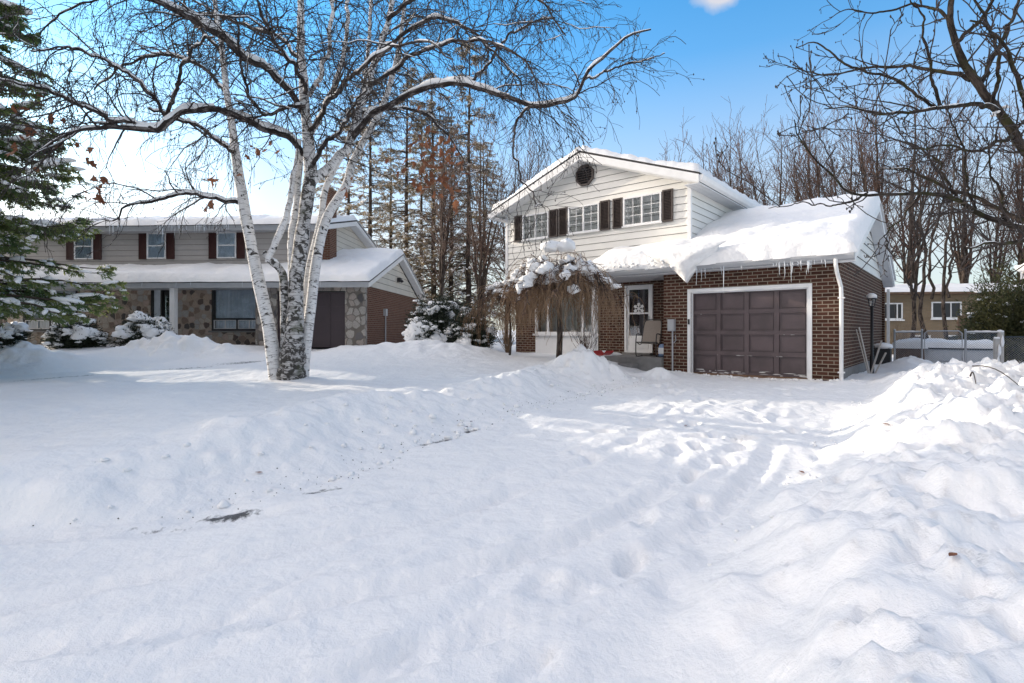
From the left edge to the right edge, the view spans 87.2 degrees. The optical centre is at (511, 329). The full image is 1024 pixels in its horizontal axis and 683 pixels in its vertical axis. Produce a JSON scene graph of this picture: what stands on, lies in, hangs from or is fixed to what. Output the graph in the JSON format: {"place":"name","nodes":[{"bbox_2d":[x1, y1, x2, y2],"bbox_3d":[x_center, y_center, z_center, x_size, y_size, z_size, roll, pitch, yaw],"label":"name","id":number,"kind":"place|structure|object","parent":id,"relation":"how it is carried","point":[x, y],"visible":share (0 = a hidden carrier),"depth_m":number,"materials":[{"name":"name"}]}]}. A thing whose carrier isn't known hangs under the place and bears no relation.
{"place":"outdoors","nodes":[
{"label":"outdoors","id":0,"kind":"place"},
{"bbox_2d":[0,330,1023,682],"bbox_3d":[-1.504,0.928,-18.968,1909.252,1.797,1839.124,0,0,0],"label":"ground","id":1,"kind":"structure","parent":0,"point":[568,534],"depth_m":4.01,"materials":[{"name":"white snow"}]},
{"bbox_2d":[0,321,35,347],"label":"juniper shrub","id":2,"kind":"object","parent":1,"relation":"on","point":[14,332],"visible":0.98,"depth_m":14.92,"materials":[{"name":"green plant"}]},
{"bbox_2d":[0,0,128,328],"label":"spruce tree","id":3,"kind":"object","parent":1,"relation":"on","point":[16,302],"visible":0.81,"depth_m":12.48,"materials":[{"name":"green plant"}]},
{"bbox_2d":[37,312,114,349],"bbox_3d":[-15.322,0.058,18.866,2.592,1.519,1.876,0,0,0],"label":"juniper shrub","id":4,"kind":"object","parent":1,"relation":"on","point":[80,334],"visible":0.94,"depth_m":18.51,"materials":[{"name":"green plant"}]},
{"bbox_2d":[109,307,176,346],"bbox_3d":[-13.236,-0.024,19.300,2.301,1.626,1.837,0,0,0],"label":"juniper shrub","id":5,"kind":"object","parent":1,"relation":"on","point":[139,325],"visible":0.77,"depth_m":18.86,"materials":[{"name":"green plant"}]},
{"bbox_2d":[0,187,425,348],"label":"stone house","id":6,"kind":"structure","parent":1,"relation":"on","point":[198,283],"depth_m":22.73,"materials":[{"name":"beige stone"}]},
{"bbox_2d":[23,291,77,331],"bbox_3d":[-19.871,-0.835,23.146,2.610,1.870,0.290,0,0,3],"label":"picture window","id":7,"kind":"structure","parent":6,"relation":"in","point":[34,325],"depth_m":23.22,"materials":[{"name":"white metal"}]},
{"bbox_2d":[74,235,92,258],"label":"window","id":8,"kind":"structure","parent":6,"relation":"in","point":[88,243],"depth_m":23.03,"materials":[{"name":"grey glass"}]},
{"bbox_2d":[147,233,165,258],"bbox_3d":[-15.106,-3.580,22.863,0.840,1.100,0.100,0,0,3],"label":"window","id":9,"kind":"structure","parent":6,"relation":"in","point":[153,240],"depth_m":22.85,"materials":[{"name":"grey glass"}]},
{"bbox_2d":[151,290,168,321],"bbox_3d":[-14.825,-0.570,22.964,1.150,2.400,0.130,0,0,3],"label":"front door","id":10,"kind":"structure","parent":6,"relation":"in","point":[159,298],"depth_m":22.98,"materials":[{"name":"glass"}]},
{"bbox_2d":[217,232,235,257],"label":"window","id":11,"kind":"structure","parent":6,"relation":"in","point":[226,245],"depth_m":22.69,"materials":[{"name":"grey glass"}]},
{"bbox_2d":[208,290,254,331],"bbox_3d":[-11.608,-0.835,22.720,2.360,1.870,0.302,0,0,3],"label":"picture window","id":12,"kind":"structure","parent":6,"relation":"in","point":[232,310],"depth_m":22.82,"materials":[{"name":"black glass"}]},
{"bbox_2d":[277,291,344,346],"bbox_3d":[-7.905,-0.425,21.223,2.750,2.210,0.180,0,0,3],"label":"garage door","id":13,"kind":"structure","parent":6,"relation":"in","point":[329,323],"depth_m":21.19,"materials":[{"name":"paint"}]},
{"bbox_2d":[312,143,346,215],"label":"conifer tree","id":14,"kind":"object","parent":1,"relation":"on","point":[326,156],"visible":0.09,"depth_m":43.22,"materials":[{"name":"brown plant"}]},
{"bbox_2d":[320,112,382,239],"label":"conifer tree","id":15,"kind":"object","parent":1,"relation":"on","point":[348,200],"visible":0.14,"depth_m":39.96,"materials":[{"name":"brown plant"}]},
{"bbox_2d":[0,0,703,380],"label":"birch tree","id":16,"kind":"object","parent":1,"relation":"on","point":[288,356],"visible":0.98,"depth_m":10.84,"materials":[{"name":"white plant"}]},
{"bbox_2d":[334,71,404,247],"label":"conifer tree","id":17,"kind":"object","parent":1,"relation":"on","point":[370,218],"visible":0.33,"depth_m":36.86,"materials":[{"name":"brown plant"}]},
{"bbox_2d":[363,144,427,288],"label":"conifer tree","id":18,"kind":"object","parent":1,"relation":"on","point":[390,196],"visible":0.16,"depth_m":40.73,"materials":[{"name":"brown plant"}]},
{"bbox_2d":[368,65,446,305],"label":"conifer tree","id":19,"kind":"object","parent":1,"relation":"on","point":[406,251],"visible":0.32,"depth_m":35.85,"materials":[{"name":"brown plant"}]},
{"bbox_2d":[386,115,447,304],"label":"conifer tree","id":20,"kind":"object","parent":1,"relation":"on","point":[422,208],"visible":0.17,"depth_m":45.77,"materials":[{"name":"brown plant"}]},
{"bbox_2d":[401,314,446,341],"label":"yew shrub","id":21,"kind":"object","parent":1,"relation":"on","point":[423,329],"visible":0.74,"depth_m":17.27,"materials":[{"name":"grey plant"}]},
{"bbox_2d":[402,290,458,342],"bbox_3d":[-2.857,-0.401,19.569,2.300,2.312,2.104,0,0,-32],"label":"yew shrub","id":22,"kind":"object","parent":1,"relation":"on","point":[439,313],"visible":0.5,"depth_m":19.22,"materials":[{"name":"green plant"}]},
{"bbox_2d":[389,68,478,305],"bbox_3d":[-5.141,-8.079,34.734,6.906,17.990,6.478,0,0,5],"label":"conifer tree","id":23,"kind":"object","parent":1,"relation":"on","point":[430,108],"visible":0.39,"depth_m":34.80,"materials":[{"name":"brown plant"}]},
{"bbox_2d":[395,92,483,299],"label":"bare tree","id":24,"kind":"object","parent":1,"relation":"on","point":[442,249],"visible":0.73,"depth_m":29.52,"materials":[{"name":"brown plant"}]},
{"bbox_2d":[434,291,473,323],"bbox_3d":[-2.264,-0.376,20.771,2.635,2.319,1.964,0,0,0],"label":"yew shrub","id":25,"kind":"object","parent":1,"relation":"on","point":[454,304],"visible":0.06,"depth_m":20.60,"materials":[{"name":"green plant"}]},
{"bbox_2d":[411,113,498,339],"bbox_3d":[-3.999,-6.866,35.948,6.447,15.488,6.471,0,0,-15],"label":"conifer tree","id":26,"kind":"object","parent":1,"relation":"on","point":[450,281],"visible":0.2,"depth_m":35.85,"materials":[{"name":"brown plant"}]},
{"bbox_2d":[419,36,512,323],"bbox_3d":[-2.883,-8.874,33.899,5.966,19.635,6.919,0,0,-9],"label":"conifer tree","id":27,"kind":"object","parent":1,"relation":"on","point":[467,269],"visible":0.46,"depth_m":33.87,"materials":[{"name":"brown plant"}]},
{"bbox_2d":[441,303,500,348],"bbox_3d":[-1.445,-0.050,18.533,2.004,1.831,1.833,0,0,30],"label":"yew shrub","id":28,"kind":"object","parent":1,"relation":"on","point":[451,332],"visible":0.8,"depth_m":18.25,"materials":[{"name":"green plant"}]},
{"bbox_2d":[453,138,505,330],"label":"conifer tree","id":29,"kind":"object","parent":1,"relation":"on","point":[489,203],"visible":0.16,"depth_m":43.94,"materials":[{"name":"brown plant"}]},
{"bbox_2d":[427,105,538,307],"bbox_3d":[-1.217,-4.996,26.732,5.912,12.158,4.302,0,0,-9],"label":"bare tree","id":30,"kind":"object","parent":1,"relation":"on","point":[481,231],"visible":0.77,"depth_m":26.48,"materials":[{"name":"brown plant"}]},
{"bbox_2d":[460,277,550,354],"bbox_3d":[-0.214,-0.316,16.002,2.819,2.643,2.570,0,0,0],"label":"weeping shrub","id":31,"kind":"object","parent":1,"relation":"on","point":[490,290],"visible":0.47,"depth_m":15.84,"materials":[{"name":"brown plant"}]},
{"bbox_2d":[483,312,530,352],"bbox_3d":[-0.205,-0.057,18.539,1.330,1.918,1.682,0,0,33],"label":"bare bush","id":32,"kind":"object","parent":1,"relation":"on","point":[506,343],"visible":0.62,"depth_m":18.54,"materials":[{"name":"brown plant"}]},
{"bbox_2d":[471,113,557,342],"bbox_3d":[0.385,-5.626,29.765,5.418,13.424,4.848,0,0,-33],"label":"bare tree","id":33,"kind":"object","parent":1,"relation":"on","point":[501,229],"visible":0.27,"depth_m":29.73,"materials":[{"name":"brown plant"}]},
{"bbox_2d":[498,144,559,251],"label":"bare tree","id":34,"kind":"object","parent":1,"relation":"on","point":[527,171],"visible":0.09,"depth_m":42.08,"materials":[{"name":"brown plant"}]},
{"bbox_2d":[489,238,644,357],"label":"weeping tree","id":35,"kind":"object","parent":1,"relation":"on","point":[569,275],"visible":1,"depth_m":13.11,"materials":[{"name":"brown plant"}]},
{"bbox_2d":[566,322,604,349],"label":"bare bush","id":36,"kind":"object","parent":1,"relation":"on","point":[582,341],"visible":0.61,"depth_m":14.37,"materials":[{"name":"brown plant"}]},
{"bbox_2d":[593,327,618,355],"bbox_3d":[2.786,0.314,15.565,0.419,0.833,0.949,0,0,40],"label":"snow shovel","id":37,"kind":"object","parent":1,"relation":"on","point":[599,353],"visible":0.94,"depth_m":15.36,"materials":[{"name":"red plastic"}]},
{"bbox_2d":[488,145,895,380],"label":"brick house","id":38,"kind":"structure","parent":1,"relation":"on","point":[716,276],"depth_m":14.80,"materials":[{"name":"brick"}]},
{"bbox_2d":[521,211,548,241],"bbox_3d":[0.831,-3.610,18.812,1.210,0.920,0.140,0,0,40],"label":"window","id":39,"kind":"structure","parent":38,"relation":"in","point":[530,215],"depth_m":18.80,"materials":[{"name":"white paint"}]},
{"bbox_2d":[533,285,597,353],"bbox_3d":[1.903,-0.230,18.681,2.720,2.520,0.358,0,0,40],"label":"picture window","id":40,"kind":"structure","parent":38,"relation":"in","point":[541,346],"depth_m":18.80,"materials":[{"name":"white paint"}]},
{"bbox_2d":[567,202,599,234],"bbox_3d":[2.340,-3.610,17.547,1.250,0.920,0.140,0,0,40],"label":"window","id":41,"kind":"structure","parent":38,"relation":"in","point":[582,214],"depth_m":17.53,"materials":[{"name":"white paint"}]},
{"bbox_2d":[624,284,652,352],"bbox_3d":[3.997,-0.350,16.900,0.960,2.120,0.180,0,0,40],"label":"front door","id":42,"kind":"structure","parent":38,"relation":"in","point":[644,292],"depth_m":16.97,"materials":[{"name":"white paint"}]},
{"bbox_2d":[634,303,643,313],"bbox_3d":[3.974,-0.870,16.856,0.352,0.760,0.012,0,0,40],"label":"snowflake ornament","id":43,"kind":"object","parent":42,"relation":"hanging from","point":[638,309],"visible":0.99,"depth_m":16.86,"materials":[{"name":"white paint"}]},
{"bbox_2d":[622,191,661,227],"bbox_3d":[3.926,-3.610,16.216,1.310,0.920,0.140,0,0,40],"label":"window","id":44,"kind":"structure","parent":38,"relation":"in","point":[639,197],"depth_m":16.28,"materials":[{"name":"white paint"}]},
{"bbox_2d":[635,319,661,356],"bbox_3d":[4.015,0.227,15.668,0.612,1.095,0.837,0,0,30],"label":"patio chair","id":45,"kind":"object","parent":38,"relation":"on","point":[651,334],"visible":0.94,"depth_m":15.83,"materials":[{"name":"beige fabric"}]},
{"bbox_2d":[658,344,663,356],"bbox_3d":[4.248,0.581,15.193,0.231,0.379,0.187,0,0,40],"label":"salt bag","id":46,"kind":"object","parent":38,"relation":"on","point":[661,350],"visible":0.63,"depth_m":15.13,"materials":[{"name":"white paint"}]},
{"bbox_2d":[693,289,807,378],"bbox_3d":[5.936,0.095,13.553,2.815,2.190,0.075,0,0,40],"label":"garage door","id":47,"kind":"structure","parent":38,"relation":"in","point":[760,334],"depth_m":13.48,"materials":[{"name":"brown paint"}]},
{"bbox_2d":[656,108,738,176],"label":"bare tree","id":48,"kind":"object","parent":1,"relation":"on","point":[688,149],"visible":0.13,"depth_m":40.78,"materials":[{"name":"brown plant"}]},
{"bbox_2d":[692,96,754,197],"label":"bare tree","id":49,"kind":"object","parent":1,"relation":"on","point":[719,175],"visible":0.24,"depth_m":38.39,"materials":[{"name":"brown plant"}]},
{"bbox_2d":[705,114,783,205],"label":"bare tree","id":50,"kind":"object","parent":1,"relation":"on","point":[735,166],"visible":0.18,"depth_m":44.04,"materials":[{"name":"brown plant"}]},
{"bbox_2d":[728,96,814,205],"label":"bare tree","id":51,"kind":"object","parent":1,"relation":"on","point":[751,180],"visible":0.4,"depth_m":38.77,"materials":[{"name":"brown plant"}]},
{"bbox_2d":[750,94,831,202],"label":"bare tree","id":52,"kind":"object","parent":1,"relation":"on","point":[796,165],"visible":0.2,"depth_m":44.45,"materials":[{"name":"brown plant"}]},
{"bbox_2d":[765,88,882,204],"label":"bare tree","id":53,"kind":"object","parent":1,"relation":"on","point":[818,182],"visible":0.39,"depth_m":39.17,"materials":[{"name":"brown plant"}]},
{"bbox_2d":[793,85,894,218],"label":"bare tree","id":54,"kind":"object","parent":1,"relation":"on","point":[817,153],"visible":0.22,"depth_m":41.70,"materials":[{"name":"brown plant"}]},
{"bbox_2d":[856,329,867,372],"bbox_3d":[8.831,0.563,13.543,0.284,1.171,0.036,0,0,29],"label":"wooden stake","id":55,"kind":"object","parent":1,"relation":"on","point":[862,351],"visible":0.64,"depth_m":13.53,"materials":[{"name":"grey wood"}]},
{"bbox_2d":[858,327,870,373],"bbox_3d":[8.974,0.547,13.683,0.036,1.240,0.320,0,0,-20],"label":"wooden stake","id":56,"kind":"object","parent":1,"relation":"on","point":[864,350],"visible":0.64,"depth_m":13.68,"materials":[{"name":"grey wood"}]},
{"bbox_2d":[799,40,935,259],"bbox_3d":[24.567,-9.283,36.184,7.178,20.894,6.446,0,0,-22],"label":"bare tree","id":57,"kind":"object","parent":1,"relation":"on","point":[861,158],"visible":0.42,"depth_m":36.38,"materials":[{"name":"brown plant"}]},
{"bbox_2d":[714,0,1023,283],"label":"overhanging tree","id":58,"kind":"object","parent":1,"relation":"on","point":[1005,121],"visible":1,"depth_m":6.26,"materials":[{"name":"brown plant"}]},
{"bbox_2d":[866,293,876,373],"bbox_3d":[9.446,0.109,14.101,0.250,2.160,0.241,0,0,0],"label":"lamp post","id":59,"kind":"object","parent":1,"relation":"on","point":[871,296],"visible":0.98,"depth_m":14.08,"materials":[{"name":"black metal"}]},
{"bbox_2d":[870,340,881,373],"bbox_3d":[9.344,0.723,13.797,0.831,0.898,0.036,0,0,-39],"label":"wooden stake","id":60,"kind":"object","parent":1,"relation":"on","point":[876,356],"visible":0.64,"depth_m":13.81,"materials":[{"name":"grey wood"}]},
{"bbox_2d":[826,103,930,272],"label":"bare tree","id":61,"kind":"object","parent":1,"relation":"on","point":[845,159],"visible":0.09,"depth_m":44.93,"materials":[{"name":"brown plant"}]},
{"bbox_2d":[874,352,886,373],"bbox_3d":[9.349,0.877,13.662,0.472,0.605,0.036,0,0,-21],"label":"wooden stake","id":62,"kind":"object","parent":1,"relation":"on","point":[885,353],"visible":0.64,"depth_m":13.67,"materials":[{"name":"grey wood"}]},
{"bbox_2d":[874,343,892,363],"bbox_3d":[11.398,0.778,16.499,0.517,0.788,0.588,0,0,40],"label":"hose box","id":63,"kind":"object","parent":1,"relation":"on","point":[886,348],"visible":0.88,"depth_m":16.31,"materials":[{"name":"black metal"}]},
{"bbox_2d":[892,338,927,359],"bbox_3d":[13.856,0.801,18.732,1.050,1.057,1.079,0,0,40],"label":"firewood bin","id":64,"kind":"object","parent":1,"relation":"on","point":[904,349],"visible":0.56,"depth_m":18.39,"materials":[{"name":"wood"}]},
{"bbox_2d":[885,300,945,340],"bbox_3d":[14.244,0.111,19.171,2.069,2.430,1.512,0,0,39],"label":"bare bush","id":65,"kind":"object","parent":1,"relation":"on","point":[897,337],"visible":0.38,"depth_m":19.06,"materials":[{"name":"brown plant"}]},
{"bbox_2d":[862,83,985,337],"bbox_3d":[17.945,-4.768,23.340,4.403,12.008,4.112,0,0,39],"label":"bare tree","id":66,"kind":"object","parent":1,"relation":"on","point":[914,274],"visible":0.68,"depth_m":23.03,"materials":[{"name":"brown plant"}]},
{"bbox_2d":[895,132,959,338],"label":"bare tree","id":67,"kind":"object","parent":1,"relation":"on","point":[920,307],"visible":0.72,"depth_m":22.17,"materials":[{"name":"brown plant"}]},
{"bbox_2d":[863,63,1001,283],"bbox_3d":[25.763,-7.994,33.698,7.375,18.271,6.598,0,0,-34],"label":"bare tree","id":68,"kind":"object","parent":1,"relation":"on","point":[907,267],"visible":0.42,"depth_m":33.75,"materials":[{"name":"brown plant"}]},
{"bbox_2d":[893,329,997,362],"bbox_3d":[13.989,0.691,17.406,2.688,1.454,0.072,0,0,40],"label":"chain link fence","id":69,"kind":"object","parent":1,"relation":"on","point":[921,344],"visible":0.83,"depth_m":17.74,"materials":[{"name":"grey metal"}]},
{"bbox_2d":[924,330,962,361],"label":"chain link gate","id":70,"kind":"structure","parent":69,"relation":"attached to","point":[947,331],"depth_m":17.43,"materials":[{"name":"grey metal"}]},
{"bbox_2d":[885,283,1020,353],"bbox_3d":[24.224,-0.747,32.324,10.900,4.154,8.285,0,0,6],"label":"tan bungalow","id":71,"kind":"object","parent":1,"relation":"on","point":[900,296],"visible":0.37,"depth_m":29.01,"materials":[{"name":"tan stucco"},{"name":"snow"},{"name":"window glass"}]},
{"bbox_2d":[885,303,904,320],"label":"window","id":72,"kind":"structure","parent":71,"relation":"in","point":[898,311],"depth_m":29.17,"materials":[{"name":"white paint"}]},
{"bbox_2d":[930,302,961,319],"bbox_3d":[23.358,-1.035,28.896,1.620,0.970,0.160,0,0,6],"label":"window","id":73,"kind":"structure","parent":71,"relation":"in","point":[951,309],"depth_m":28.90,"materials":[{"name":"grey glass"}]},
{"bbox_2d":[925,338,992,363],"bbox_3d":[15.119,0.859,18.226,2.060,1.142,1.412,0,0,40],"label":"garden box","id":74,"kind":"object","parent":1,"relation":"on","point":[943,348],"visible":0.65,"depth_m":17.83,"materials":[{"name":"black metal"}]},
{"bbox_2d":[895,94,1023,283],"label":"bare tree","id":75,"kind":"object","parent":1,"relation":"on","point":[962,277],"visible":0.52,"depth_m":35.20,"materials":[{"name":"brown plant"}]},
{"bbox_2d":[923,87,1023,339],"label":"bare tree","id":76,"kind":"object","parent":1,"relation":"on","point":[945,289],"visible":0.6,"depth_m":24.20,"materials":[{"name":"brown plant"}]},
{"bbox_2d":[943,245,1023,363],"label":"cedar tree","id":77,"kind":"object","parent":1,"relation":"on","point":[996,316],"visible":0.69,"depth_m":19.73,"materials":[{"name":"green plant"}]},
{"bbox_2d":[956,315,1014,358],"bbox_3d":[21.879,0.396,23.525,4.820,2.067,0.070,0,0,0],"label":"bush","id":78,"kind":"object","parent":1,"relation":"on","point":[958,323],"visible":0.05,"depth_m":23.49,"materials":[{"name":"green plant"}]},
{"bbox_2d":[970,128,1023,282],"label":"bare tree","id":79,"kind":"object","parent":1,"relation":"on","point":[997,226],"visible":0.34,"depth_m":39.62,"materials":[{"name":"brown plant"}]},
{"bbox_2d":[972,365,1022,388],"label":"fallen branch","id":80,"kind":"object","parent":1,"relation":"on","point":[995,369],"visible":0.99,"depth_m":7.23,"materials":[{"name":"wood"}]},
{"bbox_2d":[993,330,1004,362],"bbox_3d":[14.978,0.736,16.526,0.296,1.487,0.180,0,0,0],"label":"corner post","id":81,"kind":"object","parent":1,"relation":"on","point":[998,347],"visible":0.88,"depth_m":16.48,"materials":[{"name":"white wood"}]},
{"bbox_2d":[975,80,1023,283],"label":"bare tree","id":82,"kind":"object","parent":1,"relation":"on","point":[1018,199],"visible":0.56,"depth_m":35.35,"materials":[{"name":"brown plant"}]},
{"bbox_2d":[1005,336,1023,362],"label":"chain link fence","id":83,"kind":"object","parent":1,"relation":"on","point":[1013,346],"visible":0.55,"depth_m":16.40,"materials":[{"name":"black metal"}]},
{"bbox_2d":[1014,263,1023,278],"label":"white house","id":84,"kind":"structure","parent":1,"relation":"on","point":[1020,270],"depth_m":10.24,"materials":[{"name":"white"}]},
{"bbox_2d":[0,0,1023,330],"label":"sky","id":85,"kind":"structure","parent":0,"point":[726,41],"materials":[{"name":"blue"}]}
]}

